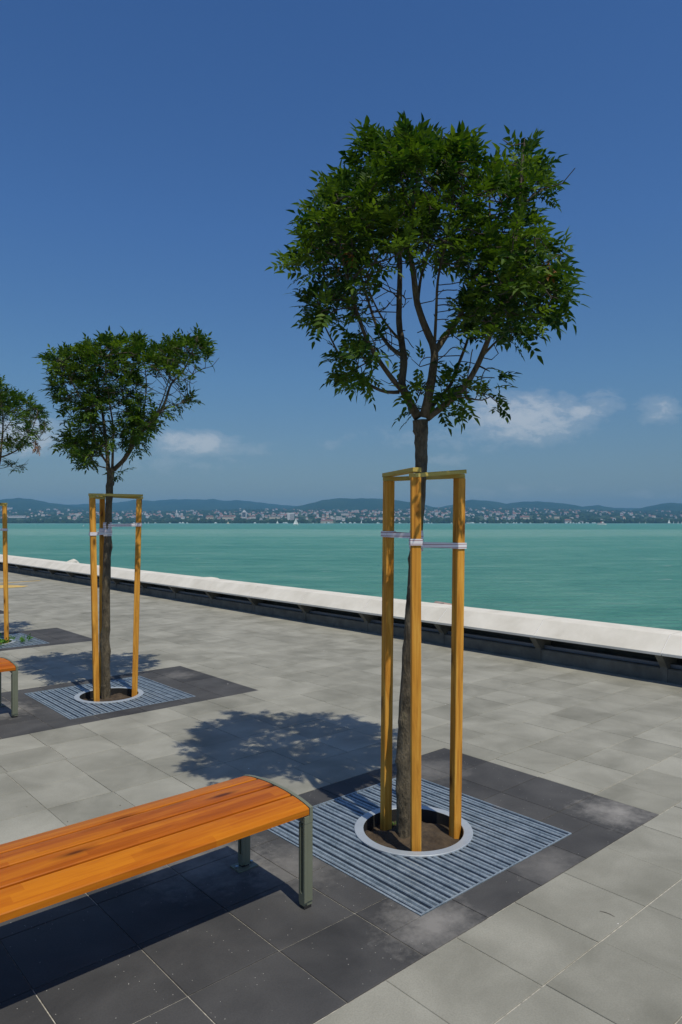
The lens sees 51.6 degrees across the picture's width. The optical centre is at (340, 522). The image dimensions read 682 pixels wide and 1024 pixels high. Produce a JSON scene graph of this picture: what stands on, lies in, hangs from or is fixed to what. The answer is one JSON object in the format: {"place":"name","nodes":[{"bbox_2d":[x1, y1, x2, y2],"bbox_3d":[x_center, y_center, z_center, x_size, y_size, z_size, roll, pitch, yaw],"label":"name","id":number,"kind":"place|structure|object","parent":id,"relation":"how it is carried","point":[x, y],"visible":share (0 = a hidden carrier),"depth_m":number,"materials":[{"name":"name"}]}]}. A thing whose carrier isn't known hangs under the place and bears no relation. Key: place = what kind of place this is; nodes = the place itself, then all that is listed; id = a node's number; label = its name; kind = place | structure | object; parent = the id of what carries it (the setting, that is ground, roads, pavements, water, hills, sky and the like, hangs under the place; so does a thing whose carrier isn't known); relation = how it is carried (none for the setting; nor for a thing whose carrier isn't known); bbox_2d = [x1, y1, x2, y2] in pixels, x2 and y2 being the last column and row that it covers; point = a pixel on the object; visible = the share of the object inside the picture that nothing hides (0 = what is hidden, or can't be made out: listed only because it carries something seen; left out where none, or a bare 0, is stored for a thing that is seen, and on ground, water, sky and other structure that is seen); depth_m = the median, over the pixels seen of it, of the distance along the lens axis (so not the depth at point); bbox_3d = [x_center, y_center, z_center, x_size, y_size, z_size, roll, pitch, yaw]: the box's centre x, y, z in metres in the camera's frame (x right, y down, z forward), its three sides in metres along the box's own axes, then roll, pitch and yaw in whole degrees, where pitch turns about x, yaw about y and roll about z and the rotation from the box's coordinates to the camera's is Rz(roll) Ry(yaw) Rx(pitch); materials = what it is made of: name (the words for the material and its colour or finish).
{"place":"outdoors","nodes":[
{"label":"outdoors","id":0,"kind":"place"},
{"bbox_2d":[0,498,98,510],"bbox_3d":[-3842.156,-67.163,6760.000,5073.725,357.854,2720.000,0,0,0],"label":"hills","id":1,"kind":"structure","parent":0,"point":[22,504],"depth_m":6275.85,"materials":[{"name":"green plant"}]},
{"bbox_2d":[82,693,131,701],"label":"soil","id":2,"kind":"structure","parent":0,"point":[118,696],"depth_m":6.93,"materials":[{"name":"brown soil"}]},
{"bbox_2d":[88,493,142,701],"bbox_3d":[-2.197,0.747,6.899,0.478,2.053,0.445,0,0,0],"label":"stake frame","id":3,"kind":"object","parent":2,"relation":"on","point":[96,650],"visible":0.95,"depth_m":6.95,"materials":[{"name":"brown wood"}]},
{"bbox_2d":[32,323,218,698],"bbox_3d":[-2.127,-0.147,6.967,1.900,3.865,1.650,0,0,0],"label":"ash tree","id":4,"kind":"object","parent":2,"relation":"on","point":[87,355],"visible":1,"depth_m":6.76,"materials":[{"name":"green plant"}]},
{"bbox_2d":[0,509,679,522],"bbox_3d":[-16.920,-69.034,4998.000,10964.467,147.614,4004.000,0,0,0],"label":"shore","id":5,"kind":"structure","parent":0,"point":[397,516],"depth_m":4117.33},
{"bbox_2d":[8,515,25,517],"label":"building","id":6,"kind":"structure","parent":5,"relation":"on","point":[16,516],"depth_m":3650.00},
{"bbox_2d":[222,515,233,518],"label":"building","id":7,"kind":"structure","parent":5,"relation":"on","point":[227,516],"depth_m":3420.00,"materials":[{"name":"white tile"}]},
{"bbox_2d":[242,510,246,517],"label":"building","id":8,"kind":"structure","parent":5,"relation":"on","point":[244,513],"depth_m":3499.50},
{"bbox_2d":[269,516,279,518],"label":"building","id":9,"kind":"structure","parent":5,"relation":"on","point":[274,517],"depth_m":3410.00,"materials":[{"name":"white"}]},
{"bbox_2d":[286,513,294,519],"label":"building","id":10,"kind":"structure","parent":5,"relation":"on","point":[290,516],"depth_m":3120.00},
{"bbox_2d":[320,520,333,522],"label":"building","id":11,"kind":"structure","parent":5,"relation":"on","point":[325,521],"depth_m":3030.00,"materials":[{"name":"white tile"}]},
{"bbox_2d":[0,507,681,521],"bbox_3d":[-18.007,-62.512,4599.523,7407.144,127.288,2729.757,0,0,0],"label":"hillside trees","id":12,"kind":"object","parent":5,"relation":"on","point":[582,514],"visible":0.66,"depth_m":4375.19,"materials":[{"name":"green plant"}]},
{"bbox_2d":[0,518,681,522],"bbox_3d":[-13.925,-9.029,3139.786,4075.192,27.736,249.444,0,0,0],"label":"shore woods","id":13,"kind":"object","parent":5,"relation":"on","point":[276,520],"visible":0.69,"depth_m":3047.62,"materials":[{"name":"green plant"}]},
{"bbox_2d":[0,507,681,519],"bbox_3d":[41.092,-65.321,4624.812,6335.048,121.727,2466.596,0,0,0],"label":"town houses","id":14,"kind":"structure","parent":5,"relation":"on","point":[317,515],"depth_m":4582.47,"materials":[{"name":"white tile"}]},
{"bbox_2d":[0,570,681,1023],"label":"pavement","id":15,"kind":"structure","parent":0,"point":[590,760],"depth_m":3.91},
{"bbox_2d":[0,657,17,717],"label":"park bench","id":16,"kind":"object","parent":15,"relation":"on","point":[7,664],"visible":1,"depth_m":6.06,"materials":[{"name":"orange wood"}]},
{"bbox_2d":[0,585,24,587],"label":"painted marking","id":17,"kind":"object","parent":15,"relation":"on","point":[9,586],"visible":0.75,"depth_m":18.44,"materials":[{"name":"yellow paint"}]},
{"bbox_2d":[0,633,47,648],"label":"tree grate","id":18,"kind":"object","parent":15,"relation":"on","point":[16,642],"visible":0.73,"depth_m":9.94,"materials":[{"name":"metal"}]},
{"bbox_2d":[0,633,32,645],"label":"weeds","id":19,"kind":"object","parent":18,"relation":"on","point":[10,637],"visible":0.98,"depth_m":9.84,"materials":[{"name":"green plant"}]},
{"bbox_2d":[24,676,194,718],"bbox_3d":[-2.250,1.726,6.857,1.204,0.115,1.204,0,0,-41],"label":"tree grate","id":20,"kind":"object","parent":15,"relation":"on","point":[68,702],"visible":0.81,"depth_m":6.79,"materials":[{"name":"metal"}]},
{"bbox_2d":[0,775,312,922],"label":"park bench","id":21,"kind":"object","parent":15,"relation":"on","point":[46,869],"visible":1,"depth_m":2.76,"materials":[{"name":"orange wood"}]},
{"bbox_2d":[0,554,681,684],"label":"quay parapet","id":22,"kind":"structure","parent":15,"relation":"on","point":[650,653],"depth_m":9.67,"materials":[{"name":"concrete"}]},
{"bbox_2d":[267,778,571,915],"bbox_3d":[0.394,1.726,3.855,1.204,0.115,1.204,0,0,-41],"label":"tree grate","id":23,"kind":"object","parent":15,"relation":"on","point":[495,840],"visible":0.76,"depth_m":3.66,"materials":[{"name":"metal"}]},
{"bbox_2d":[0,523,681,630],"bbox_3d":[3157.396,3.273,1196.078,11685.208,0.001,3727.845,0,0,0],"label":"lake water","id":24,"kind":"structure","parent":0,"point":[625,573],"depth_m":64.41,"materials":[{"name":"teal liquid"}]},
{"bbox_2d":[0,0,681,507],"label":"sky","id":25,"kind":"structure","parent":0,"point":[155,155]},
{"bbox_2d":[61,499,637,510],"bbox_3d":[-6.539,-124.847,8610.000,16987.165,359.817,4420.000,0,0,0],"label":"hills","id":26,"kind":"structure","parent":0,"point":[183,504],"depth_m":7682.22,"materials":[{"name":"green plant"}]},
{"bbox_2d":[286,498,435,510],"bbox_3d":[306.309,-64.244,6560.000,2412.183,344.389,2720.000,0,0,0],"label":"hills","id":27,"kind":"structure","parent":0,"point":[335,504],"depth_m":6014.99,"materials":[{"name":"green plant"}]},
{"bbox_2d":[365,821,460,850],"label":"soil","id":28,"kind":"structure","parent":0,"point":[435,837],"depth_m":3.84,"materials":[{"name":"brown soil"}]},
{"bbox_2d":[380,467,466,851],"bbox_3d":[0.484,0.740,3.877,0.412,2.066,0.444,0,0,-19],"label":"stake frame","id":29,"kind":"object","parent":28,"relation":"on","point":[418,544],"visible":0.95,"depth_m":3.88,"materials":[{"name":"brown wood"}]},
{"bbox_2d":[265,111,590,838],"bbox_3d":[0.509,-0.365,3.872,1.876,4.296,1.632,0,0,0],"label":"ash tree","id":30,"kind":"object","parent":28,"relation":"on","point":[523,274],"visible":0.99,"depth_m":3.62,"materials":[{"name":"green plant"}]},
{"bbox_2d":[439,500,585,509],"bbox_3d":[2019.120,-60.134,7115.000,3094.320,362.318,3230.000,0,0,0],"label":"hills","id":31,"kind":"structure","parent":0,"point":[478,504],"depth_m":6576.00,"materials":[{"name":"green plant"}]},
{"bbox_2d":[584,505,622,509],"bbox_3d":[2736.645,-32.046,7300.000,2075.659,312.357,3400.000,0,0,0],"label":"hills","id":32,"kind":"structure","parent":0,"point":[597,507],"depth_m":6872.97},
{"bbox_2d":[631,503,681,511],"bbox_3d":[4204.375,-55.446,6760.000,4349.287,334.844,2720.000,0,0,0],"label":"hills","id":33,"kind":"structure","parent":0,"point":[669,506],"depth_m":6248.15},
{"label":"soil","id":34,"kind":"structure","parent":0,"visible":0},
{"bbox_2d":[0,503,8,642],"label":"stake frame","id":35,"kind":"object","parent":34,"relation":"on","point":[4,529],"visible":0.94,"depth_m":9.93,"materials":[{"name":"brown wood"}]},
{"bbox_2d":[0,374,53,475],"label":"ash tree","id":36,"kind":"object","parent":34,"relation":"on","point":[8,405],"visible":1,"depth_m":9.80,"materials":[{"name":"green plant"}]},
{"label":"embankment","id":37,"kind":"structure","parent":0,"visible":0},
{"bbox_2d":[434,601,451,604],"bbox_3d":[1.649,1.695,11.144,0.851,0.948,1.055,0,0,18],"label":"rock","id":38,"kind":"object","parent":37,"relation":"on","point":[438,602],"visible":0.08,"depth_m":10.94,"materials":[{"name":"white stone"}]}
]}

